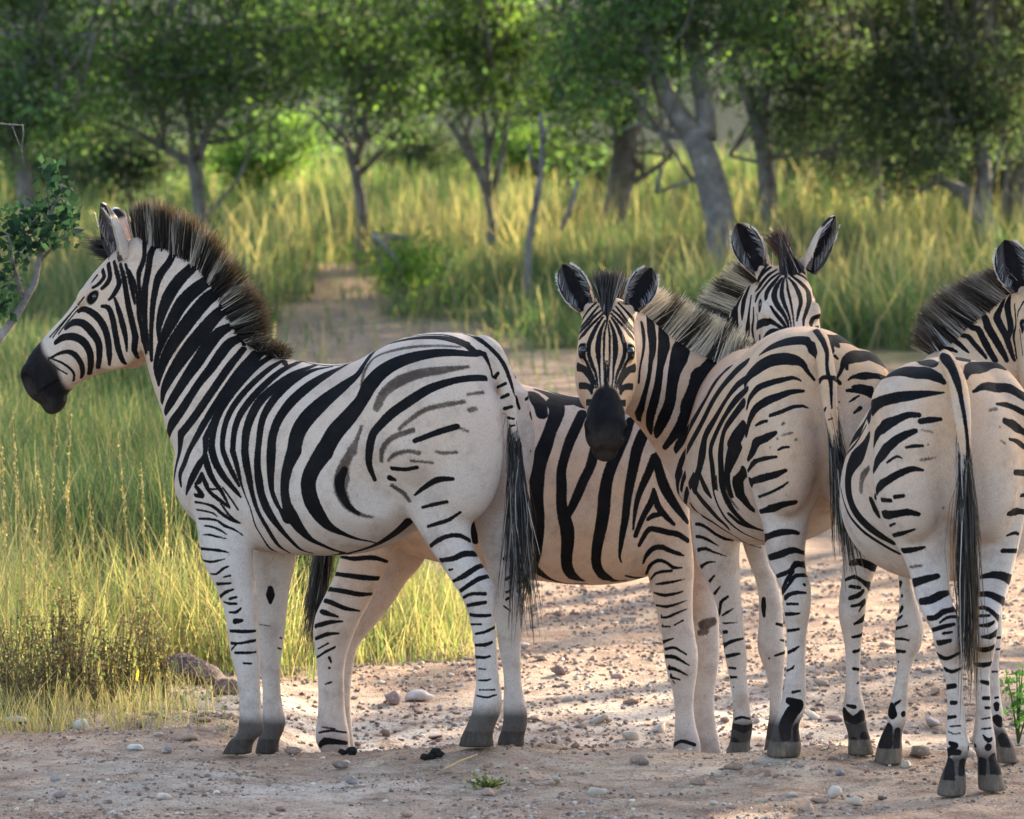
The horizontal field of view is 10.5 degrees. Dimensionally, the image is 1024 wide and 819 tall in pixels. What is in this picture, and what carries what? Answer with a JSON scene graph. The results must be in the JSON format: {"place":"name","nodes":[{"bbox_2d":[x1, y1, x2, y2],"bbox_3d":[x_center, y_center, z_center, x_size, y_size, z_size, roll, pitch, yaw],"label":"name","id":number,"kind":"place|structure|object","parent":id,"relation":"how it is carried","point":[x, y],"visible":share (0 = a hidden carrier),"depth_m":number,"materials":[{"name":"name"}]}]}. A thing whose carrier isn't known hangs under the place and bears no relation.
{"place":"outdoors","nodes":[
{"label":"outdoors","id":0,"kind":"place"},
{"bbox_2d":[0,233,308,429],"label":"meadow grass","id":1,"kind":"structure","parent":0,"point":[20,342],"depth_m":42.38,"materials":[{"name":"plant"}]},
{"bbox_2d":[0,475,527,693],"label":"verge grass","id":2,"kind":"structure","parent":0,"point":[414,620],"depth_m":21.49,"materials":[{"name":"plant"}]},
{"bbox_2d":[0,135,995,229],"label":"woodland grass","id":3,"kind":"structure","parent":0,"point":[672,171],"depth_m":68.06,"materials":[{"name":"plant"}]},
{"bbox_2d":[0,0,1023,818],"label":"ground","id":4,"kind":"structure","parent":0,"point":[616,772],"depth_m":19.97,"materials":[{"name":"soil"}]},
{"bbox_2d":[1,446,7,641],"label":"grass stalk","id":5,"kind":"object","parent":4,"relation":"on","point":[3,508],"depth_m":19.64,"materials":[{"name":"plant"}]},
{"bbox_2d":[0,123,24,173],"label":"bare twig","id":6,"kind":"object","parent":4,"relation":"on","point":[12,125],"visible":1,"depth_m":21.17,"materials":[{"name":"wood"}]},
{"bbox_2d":[0,637,24,707],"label":"dry weed","id":7,"kind":"object","parent":4,"relation":"on","point":[3,682],"visible":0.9,"depth_m":19.13,"materials":[{"name":"brown plant"}]},
{"bbox_2d":[0,615,28,707],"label":"dry weed","id":8,"kind":"object","parent":4,"relation":"on","point":[9,639],"visible":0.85,"depth_m":19.25,"materials":[{"name":"brown plant"}]},
{"bbox_2d":[10,410,23,653],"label":"grass stalk","id":9,"kind":"object","parent":4,"relation":"on","point":[16,486],"depth_m":19.83,"materials":[{"name":"plant"}]},
{"bbox_2d":[1,648,45,714],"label":"dry weed","id":10,"kind":"object","parent":4,"relation":"on","point":[20,681],"visible":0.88,"depth_m":19.06,"materials":[{"name":"brown plant"}]},
{"bbox_2d":[0,590,48,701],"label":"dry weed","id":11,"kind":"object","parent":4,"relation":"on","point":[13,640],"visible":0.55,"depth_m":19.37,"materials":[{"name":"brown plant"}]},
{"bbox_2d":[23,508,27,665],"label":"grass stalk","id":12,"kind":"object","parent":4,"relation":"on","point":[26,548],"depth_m":19.54,"materials":[{"name":"plant"}]},
{"bbox_2d":[17,655,50,715],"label":"dry weed","id":13,"kind":"object","parent":4,"relation":"on","point":[38,673],"visible":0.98,"depth_m":19.02,"materials":[{"name":"brown plant"}]},
{"bbox_2d":[14,615,55,710],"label":"dry weed","id":14,"kind":"object","parent":4,"relation":"on","point":[26,641],"visible":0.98,"depth_m":19.16,"materials":[{"name":"brown plant"}]},
{"bbox_2d":[30,504,40,656],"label":"grass stalk","id":15,"kind":"object","parent":4,"relation":"on","point":[35,561],"depth_m":19.74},
{"bbox_2d":[0,154,84,343],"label":"leafy shrub","id":16,"kind":"object","parent":4,"relation":"on","point":[66,217],"visible":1,"depth_m":20.57,"materials":[{"name":"green plant"}]},
{"bbox_2d":[19,604,74,714],"bbox_3d":[-1.589,0.855,19.040,0.181,0.380,0.093,1,3,11],"label":"dry weed","id":17,"kind":"object","parent":4,"relation":"on","point":[53,674],"visible":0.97,"depth_m":19.04,"materials":[{"name":"brown plant"}]},
{"bbox_2d":[33,456,62,633],"bbox_3d":[-1.650,0.595,19.945,0.123,0.857,0.020,0,3,0],"label":"grass stalk","id":18,"kind":"object","parent":4,"relation":"on","point":[45,513],"depth_m":19.94,"materials":[{"name":"plant"}]},
{"bbox_2d":[46,413,57,641],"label":"grass stalk","id":19,"kind":"object","parent":4,"relation":"on","point":[55,446],"depth_m":20.43,"materials":[{"name":"plant"}]},
{"bbox_2d":[31,587,75,702],"bbox_3d":[-1.598,0.826,19.483,0.159,0.416,0.158,0,3,0],"label":"dry weed","id":20,"kind":"object","parent":4,"relation":"on","point":[64,626],"visible":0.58,"depth_m":19.45,"materials":[{"name":"brown plant"}]},
{"bbox_2d":[53,791,66,797],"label":"stone","id":21,"kind":"object","parent":4,"relation":"on","point":[61,794],"visible":1,"depth_m":16.76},
{"bbox_2d":[36,578,88,699],"bbox_3d":[-1.574,0.807,19.476,0.190,0.439,0.103,0,3,0],"label":"dry weed","id":22,"kind":"object","parent":4,"relation":"on","point":[52,622],"visible":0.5,"depth_m":19.47,"materials":[{"name":"brown plant"}]},
{"bbox_2d":[62,413,72,641],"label":"grass stalk","id":23,"kind":"object","parent":4,"relation":"on","point":[69,461],"depth_m":20.13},
{"bbox_2d":[45,573,96,701],"bbox_3d":[-1.553,0.798,19.563,0.132,0.458,0.152,2,3,37],"label":"dry weed","id":24,"kind":"object","parent":4,"relation":"on","point":[75,623],"visible":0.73,"depth_m":19.57,"materials":[{"name":"brown plant"}]},
{"bbox_2d":[0,0,142,277],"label":"acacia tree","id":25,"kind":"object","parent":4,"relation":"on","point":[17,106],"visible":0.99,"depth_m":50.70,"materials":[{"name":"green plant"}]},
{"bbox_2d":[63,482,79,642],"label":"grass stalk","id":26,"kind":"object","parent":4,"relation":"on","point":[67,507],"depth_m":20.04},
{"bbox_2d":[52,625,92,707],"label":"dry weed","id":27,"kind":"object","parent":4,"relation":"on","point":[73,672],"visible":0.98,"depth_m":19.15,"materials":[{"name":"brown plant"}]},
{"bbox_2d":[72,718,89,728],"bbox_3d":[-1.449,1.063,18.767,0.058,0.046,0.046,2,3,38],"label":"stone","id":28,"kind":"object","parent":4,"relation":"on","point":[86,725],"visible":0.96,"depth_m":18.75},
{"bbox_2d":[64,604,110,705],"bbox_3d":[-1.476,0.856,19.422,0.150,0.362,0.111,1,3,19],"label":"dry weed","id":29,"kind":"object","parent":4,"relation":"on","point":[81,647],"visible":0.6,"depth_m":19.42,"materials":[{"name":"brown plant"}]},
{"bbox_2d":[83,643,106,710],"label":"dry weed","id":30,"kind":"object","parent":4,"relation":"on","point":[91,666],"visible":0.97,"depth_m":19.23,"materials":[{"name":"brown plant"}]},
{"bbox_2d":[85,661,104,710],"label":"dry weed","id":31,"kind":"object","parent":4,"relation":"on","point":[95,694],"visible":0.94,"depth_m":19.13,"materials":[{"name":"brown plant"}]},
{"bbox_2d":[88,489,101,668],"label":"grass stalk","id":32,"kind":"object","parent":4,"relation":"on","point":[92,530],"depth_m":20.24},
{"bbox_2d":[0,115,190,209],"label":"bush","id":33,"kind":"object","parent":4,"relation":"on","point":[36,165],"visible":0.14,"depth_m":67.69,"materials":[{"name":"green plant"}]},
{"bbox_2d":[76,611,123,704],"bbox_3d":[-1.432,0.873,19.511,0.173,0.332,0.100,-1,3,-26],"label":"dry weed","id":34,"kind":"object","parent":4,"relation":"on","point":[104,651],"visible":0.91,"depth_m":19.54,"materials":[{"name":"brown plant"}]},
{"bbox_2d":[96,634,127,703],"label":"dry weed","id":35,"kind":"object","parent":4,"relation":"on","point":[114,684],"visible":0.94,"depth_m":19.45,"materials":[{"name":"brown plant"}]},
{"bbox_2d":[0,646,238,737],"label":"track edge grass","id":36,"kind":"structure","parent":4,"relation":"on","point":[121,704],"depth_m":19.00,"materials":[{"name":"plant"}]},
{"bbox_2d":[101,609,140,695],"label":"dry weed","id":37,"kind":"object","parent":4,"relation":"on","point":[128,643],"visible":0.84,"depth_m":19.65,"materials":[{"name":"brown plant"}]},
{"bbox_2d":[117,433,135,696],"bbox_3d":[-1.387,0.560,20.044,0.067,0.960,0.021,0,3,0],"label":"grass stalk","id":38,"kind":"object","parent":4,"relation":"on","point":[123,496],"depth_m":20.04,"materials":[{"name":"plant"}]},
{"bbox_2d":[106,641,150,701],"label":"dry weed","id":39,"kind":"object","parent":4,"relation":"on","point":[129,669],"visible":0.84,"depth_m":19.65,"materials":[{"name":"brown plant"}]},
{"bbox_2d":[56,100,213,211],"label":"bush","id":40,"kind":"object","parent":4,"relation":"on","point":[126,166],"visible":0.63,"depth_m":61.75,"materials":[{"name":"green plant"}]},
{"bbox_2d":[127,744,143,749],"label":"stone","id":41,"kind":"object","parent":4,"relation":"on","point":[134,747],"visible":1,"depth_m":18.19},
{"bbox_2d":[140,463,147,657],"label":"grass stalk","id":42,"kind":"object","parent":4,"relation":"on","point":[142,487],"depth_m":20.24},
{"bbox_2d":[131,614,166,699],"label":"dry weed","id":43,"kind":"object","parent":4,"relation":"on","point":[151,650],"visible":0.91,"depth_m":19.75,"materials":[{"name":"brown plant"}]},
{"bbox_2d":[130,586,167,700],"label":"dry weed","id":44,"kind":"object","parent":4,"relation":"on","point":[143,625],"visible":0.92,"depth_m":19.82,"materials":[{"name":"brown plant"}]},
{"bbox_2d":[157,792,171,799],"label":"stone","id":45,"kind":"object","parent":4,"relation":"on","point":[162,795],"visible":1,"depth_m":16.64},
{"bbox_2d":[152,628,178,698],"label":"dry weed","id":46,"kind":"object","parent":4,"relation":"on","point":[163,667],"visible":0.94,"depth_m":19.94,"materials":[{"name":"brown plant"}]},
{"bbox_2d":[163,492,173,654],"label":"grass stalk","id":47,"kind":"object","parent":4,"relation":"on","point":[166,523],"depth_m":20.64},
{"bbox_2d":[177,733,197,740],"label":"stone","id":48,"kind":"object","parent":4,"relation":"on","point":[189,737],"visible":1,"depth_m":18.42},
{"bbox_2d":[166,653,224,684],"bbox_3d":[-1.160,0.976,20.565,0.258,0.156,0.163,-2,3,-32],"label":"boulder","id":49,"kind":"object","parent":4,"relation":"on","point":[214,672],"visible":0.64,"depth_m":20.52,"materials":[{"name":"stone"}]},
{"bbox_2d":[0,345,445,649],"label":"meadow grass","id":50,"kind":"structure","parent":4,"relation":"on","point":[94,451],"depth_m":23.05,"materials":[{"name":"plant"}]},
{"bbox_2d":[211,678,238,694],"bbox_3d":[-1.026,1.005,20.218,0.124,0.065,0.111,0,3,0],"label":"rock","id":51,"kind":"object","parent":4,"relation":"on","point":[228,687],"visible":0.75,"depth_m":20.18,"materials":[{"name":"stone"}]},
{"bbox_2d":[0,0,486,230],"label":"acacia tree","id":52,"kind":"object","parent":4,"relation":"on","point":[189,71],"visible":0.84,"depth_m":53.59,"materials":[{"name":"green plant"}]},
{"bbox_2d":[180,105,340,209],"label":"bush","id":53,"kind":"object","parent":4,"relation":"on","point":[226,160],"visible":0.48,"depth_m":66.71,"materials":[{"name":"green plant"}]},
{"bbox_2d":[20,196,542,754],"bbox_3d":[-0.743,0.215,18.113,1.894,1.850,0.550,1,3,21],"label":"zebra","id":54,"kind":"object","parent":4,"relation":"on","point":[280,462],"visible":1,"depth_m":17.94,"materials":[{"name":"white"}]},
{"bbox_2d":[284,747,302,754],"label":"stone","id":55,"kind":"object","parent":4,"relation":"on","point":[293,750],"visible":1,"depth_m":17.98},
{"bbox_2d":[201,0,472,263],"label":"acacia tree","id":56,"kind":"object","parent":4,"relation":"on","point":[376,71],"visible":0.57,"depth_m":58.77,"materials":[{"name":"green plant"}]},
{"bbox_2d":[332,760,348,768],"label":"stone","id":57,"kind":"object","parent":4,"relation":"on","point":[340,764],"visible":1,"depth_m":17.60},
{"bbox_2d":[338,747,356,754],"bbox_3d":[-0.533,1.109,18.095,0.069,0.031,0.030,1,3,29],"label":"dung","id":58,"kind":"object","parent":4,"relation":"on","point":[350,750],"visible":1,"depth_m":18.09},
{"bbox_2d":[345,776,357,784],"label":"stone","id":59,"kind":"object","parent":4,"relation":"on","point":[350,780],"visible":1,"depth_m":17.11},
{"bbox_2d":[384,690,399,704],"bbox_3d":[-0.448,1.074,20.802,0.061,0.054,0.084,0,3,0],"label":"rock","id":60,"kind":"object","parent":4,"relation":"on","point":[392,697],"visible":1,"depth_m":20.77,"materials":[{"name":"stone"}]},
{"bbox_2d":[330,224,481,314],"bbox_3d":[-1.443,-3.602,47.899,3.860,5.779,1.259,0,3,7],"label":"bush","id":61,"kind":"object","parent":4,"relation":"on","point":[403,268],"visible":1,"depth_m":47.88,"materials":[{"name":"green plant"}]},
{"bbox_2d":[400,810,413,817],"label":"stone","id":62,"kind":"object","parent":4,"relation":"on","point":[407,814],"visible":1,"depth_m":16.29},
{"bbox_2d":[359,109,473,183],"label":"bush","id":63,"kind":"object","parent":4,"relation":"on","point":[420,148],"visible":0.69,"depth_m":74.72,"materials":[{"name":"green plant"}]},
{"bbox_2d":[405,689,433,700],"bbox_3d":[-0.355,1.073,20.912,0.100,0.049,0.081,-2,3,-40],"label":"rock","id":64,"kind":"object","parent":4,"relation":"on","point":[418,695],"visible":1,"depth_m":20.89,"materials":[{"name":"stone"}]},
{"bbox_2d":[266,252,586,393],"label":"bank weeds","id":65,"kind":"object","parent":4,"relation":"on","point":[375,343],"visible":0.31,"depth_m":44.99,"materials":[{"name":"green plant"}]},
{"bbox_2d":[420,748,444,759],"bbox_3d":[-0.252,1.091,17.662,0.082,0.040,0.058,0,3,0],"label":"dung","id":66,"kind":"object","parent":4,"relation":"on","point":[433,753],"visible":1,"depth_m":17.64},
{"bbox_2d":[332,0,609,255],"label":"acacia tree","id":67,"kind":"object","parent":4,"relation":"on","point":[482,35],"visible":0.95,"depth_m":55.74,"materials":[{"name":"green plant"}]},
{"bbox_2d":[462,772,510,789],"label":"tussock","id":68,"kind":"object","parent":4,"relation":"on","point":[484,783],"visible":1,"depth_m":16.92,"materials":[{"name":"green plant"}]},
{"bbox_2d":[481,787,494,794],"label":"stone","id":69,"kind":"object","parent":4,"relation":"on","point":[487,791],"visible":1,"depth_m":16.79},
{"bbox_2d":[0,0,1021,178],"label":"thicket","id":70,"kind":"object","parent":4,"relation":"on","point":[541,8],"visible":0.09,"depth_m":84.19,"materials":[{"name":"green plant"}]},
{"bbox_2d":[458,111,582,198],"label":"bush","id":71,"kind":"object","parent":4,"relation":"on","point":[514,156],"visible":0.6,"depth_m":67.70,"materials":[{"name":"green plant"}]},
{"bbox_2d":[524,112,579,302],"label":"dead tree","id":72,"kind":"object","parent":4,"relation":"on","point":[538,171],"visible":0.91,"depth_m":48.95,"materials":[{"name":"wood"}]},
{"bbox_2d":[551,665,565,674],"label":"stone","id":73,"kind":"object","parent":4,"relation":"on","point":[558,669],"visible":1,"depth_m":21.70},
{"bbox_2d":[291,215,839,752],"bbox_3d":[0.198,0.294,19.178,1.882,1.928,0.692,1,3,15],"label":"zebra","id":74,"kind":"object","parent":4,"relation":"on","point":[623,515],"visible":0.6,"depth_m":19.07,"materials":[{"name":"white"}]},
{"bbox_2d":[529,125,652,203],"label":"bush","id":75,"kind":"object","parent":4,"relation":"on","point":[597,159],"visible":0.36,"depth_m":67.69,"materials":[{"name":"green plant"}]},
{"bbox_2d":[587,787,607,794],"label":"stone","id":76,"kind":"object","parent":4,"relation":"on","point":[597,791],"visible":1,"depth_m":16.83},
{"bbox_2d":[590,714,608,723],"bbox_3d":[0.319,1.132,20.390,0.071,0.039,0.049,0,3,0],"label":"stone","id":77,"kind":"object","parent":4,"relation":"on","point":[599,719],"visible":1,"depth_m":20.37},
{"bbox_2d":[478,0,729,234],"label":"acacia tree","id":78,"kind":"object","parent":4,"relation":"on","point":[626,163],"visible":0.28,"depth_m":59.84,"materials":[{"name":"green plant"}]},
{"bbox_2d":[610,673,624,678],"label":"stone","id":79,"kind":"object","parent":4,"relation":"on","point":[617,676],"visible":1,"depth_m":21.59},
{"bbox_2d":[621,731,639,739],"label":"stone","id":80,"kind":"object","parent":4,"relation":"on","point":[629,735],"visible":1,"depth_m":19.99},
{"bbox_2d":[630,754,647,762],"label":"stone","id":81,"kind":"object","parent":4,"relation":"on","point":[634,758],"visible":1,"depth_m":17.73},
{"bbox_2d":[635,759,648,764],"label":"stone","id":82,"kind":"object","parent":4,"relation":"on","point":[642,762],"visible":1,"depth_m":17.68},
{"bbox_2d":[654,721,664,731],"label":"stone","id":83,"kind":"object","parent":4,"relation":"on","point":[659,727],"visible":1,"depth_m":20.17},
{"bbox_2d":[506,0,868,271],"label":"acacia tree","id":84,"kind":"object","parent":4,"relation":"on","point":[697,135],"visible":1,"depth_m":49.82,"materials":[{"name":"green plant"}]},
{"bbox_2d":[689,778,706,784],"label":"stone","id":85,"kind":"object","parent":4,"relation":"on","point":[698,781],"visible":1,"depth_m":17.10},
{"bbox_2d":[555,261,887,757],"bbox_3d":[0.733,0.350,17.969,0.929,1.649,1.272,-1,3,-30],"label":"zebra","id":86,"kind":"object","parent":4,"relation":"on","point":[749,440],"visible":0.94,"depth_m":17.88,"materials":[{"name":"white"}]},
{"bbox_2d":[723,762,742,769],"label":"stone","id":87,"kind":"object","parent":4,"relation":"on","point":[735,766],"visible":1,"depth_m":17.45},
{"bbox_2d":[740,97,843,172],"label":"bush","id":88,"kind":"object","parent":4,"relation":"on","point":[780,123],"visible":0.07,"depth_m":72.68,"materials":[{"name":"green plant"}]},
{"bbox_2d":[802,801,814,811],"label":"stone","id":89,"kind":"object","parent":4,"relation":"on","point":[808,806],"visible":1,"depth_m":16.41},
{"bbox_2d":[805,711,819,719],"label":"stone","id":90,"kind":"object","parent":4,"relation":"on","point":[812,715],"visible":1,"depth_m":20.55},
{"bbox_2d":[703,0,926,236],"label":"acacia tree","id":91,"kind":"object","parent":4,"relation":"on","point":[759,114],"visible":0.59,"depth_m":53.76,"materials":[{"name":"green plant"}]},
{"bbox_2d":[771,122,862,196],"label":"bush","id":92,"kind":"object","parent":4,"relation":"on","point":[795,162],"visible":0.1,"depth_m":70.54,"materials":[{"name":"green plant"}]},
{"bbox_2d":[810,798,829,802],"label":"stone","id":93,"kind":"object","parent":4,"relation":"on","point":[819,800],"visible":1,"depth_m":16.68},
{"bbox_2d":[813,678,827,685],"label":"stone","id":94,"kind":"object","parent":4,"relation":"on","point":[820,682],"visible":1,"depth_m":21.22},
{"bbox_2d":[825,715,842,720],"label":"stone","id":95,"kind":"object","parent":4,"relation":"on","point":[833,717],"visible":1,"depth_m":20.50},
{"bbox_2d":[828,785,841,798],"bbox_3d":[0.975,1.158,16.850,0.043,0.045,0.056,0,3,0],"label":"stone","id":96,"kind":"object","parent":4,"relation":"on","point":[834,791],"visible":0.98,"depth_m":16.83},
{"bbox_2d":[845,797,862,805],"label":"stone","id":97,"kind":"object","parent":4,"relation":"on","point":[856,801],"visible":1,"depth_m":16.61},
{"bbox_2d":[817,119,952,211],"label":"bush","id":98,"kind":"object","parent":4,"relation":"on","point":[891,164],"visible":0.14,"depth_m":63.73,"materials":[{"name":"green plant"}]},
{"bbox_2d":[879,641,893,648],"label":"stone","id":99,"kind":"object","parent":4,"relation":"on","point":[886,644],"visible":1,"depth_m":22.60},
{"bbox_2d":[765,0,1019,230],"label":"acacia tree","id":100,"kind":"object","parent":4,"relation":"on","point":[894,20],"visible":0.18,"depth_m":56.68,"materials":[{"name":"green plant"}]},
{"bbox_2d":[900,760,910,767],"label":"stone","id":101,"kind":"object","parent":4,"relation":"on","point":[905,764],"visible":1,"depth_m":17.66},
{"bbox_2d":[808,0,1023,257],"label":"acacia tree","id":102,"kind":"object","parent":4,"relation":"on","point":[981,108],"visible":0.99,"depth_m":51.74,"materials":[{"name":"green plant"}]},
{"bbox_2d":[910,745,931,755],"bbox_3d":[1.314,1.095,17.904,0.070,0.036,0.070,0,3,0],"label":"stone","id":103,"kind":"object","parent":4,"relation":"on","point":[921,750],"visible":1,"depth_m":17.88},
{"bbox_2d":[861,95,993,201],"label":"bush","id":104,"kind":"object","parent":4,"relation":"on","point":[955,138],"visible":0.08,"depth_m":68.58,"materials":[{"name":"green plant"}]},
{"bbox_2d":[840,239,1023,796],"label":"zebra","id":105,"kind":"object","parent":4,"relation":"on","point":[932,493],"visible":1,"depth_m":16.83,"materials":[{"name":"black"}]},
{"bbox_2d":[925,716,940,726],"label":"stone","id":106,"kind":"object","parent":4,"relation":"on","point":[931,721],"visible":1,"depth_m":20.36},
{"bbox_2d":[931,687,941,694],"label":"stone","id":107,"kind":"object","parent":4,"relation":"on","point":[935,690],"visible":1,"depth_m":21.07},
{"bbox_2d":[905,0,1023,237],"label":"acacia tree","id":108,"kind":"object","parent":4,"relation":"on","point":[1014,175],"visible":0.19,"depth_m":53.81,"materials":[{"name":"green plant"}]},
{"bbox_2d":[946,134,1004,214],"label":"bush","id":109,"kind":"object","parent":4,"relation":"on","point":[967,178],"visible":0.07,"depth_m":62.78,"materials":[{"name":"green plant"}]},
{"bbox_2d":[999,663,1023,743],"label":"leafy herb","id":110,"kind":"object","parent":4,"relation":"on","point":[1018,703],"visible":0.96,"depth_m":19.93,"materials":[{"name":"green plant"}]},
{"bbox_2d":[0,147,1023,351],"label":"savanna grass","id":111,"kind":"structure","parent":0,"point":[876,321],"depth_m":50.92,"materials":[{"name":"plant"}]},
{"bbox_2d":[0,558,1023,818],"bbox_3d":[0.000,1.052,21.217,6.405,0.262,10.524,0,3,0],"label":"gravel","id":112,"kind":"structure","parent":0,"point":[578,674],"depth_m":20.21,"materials":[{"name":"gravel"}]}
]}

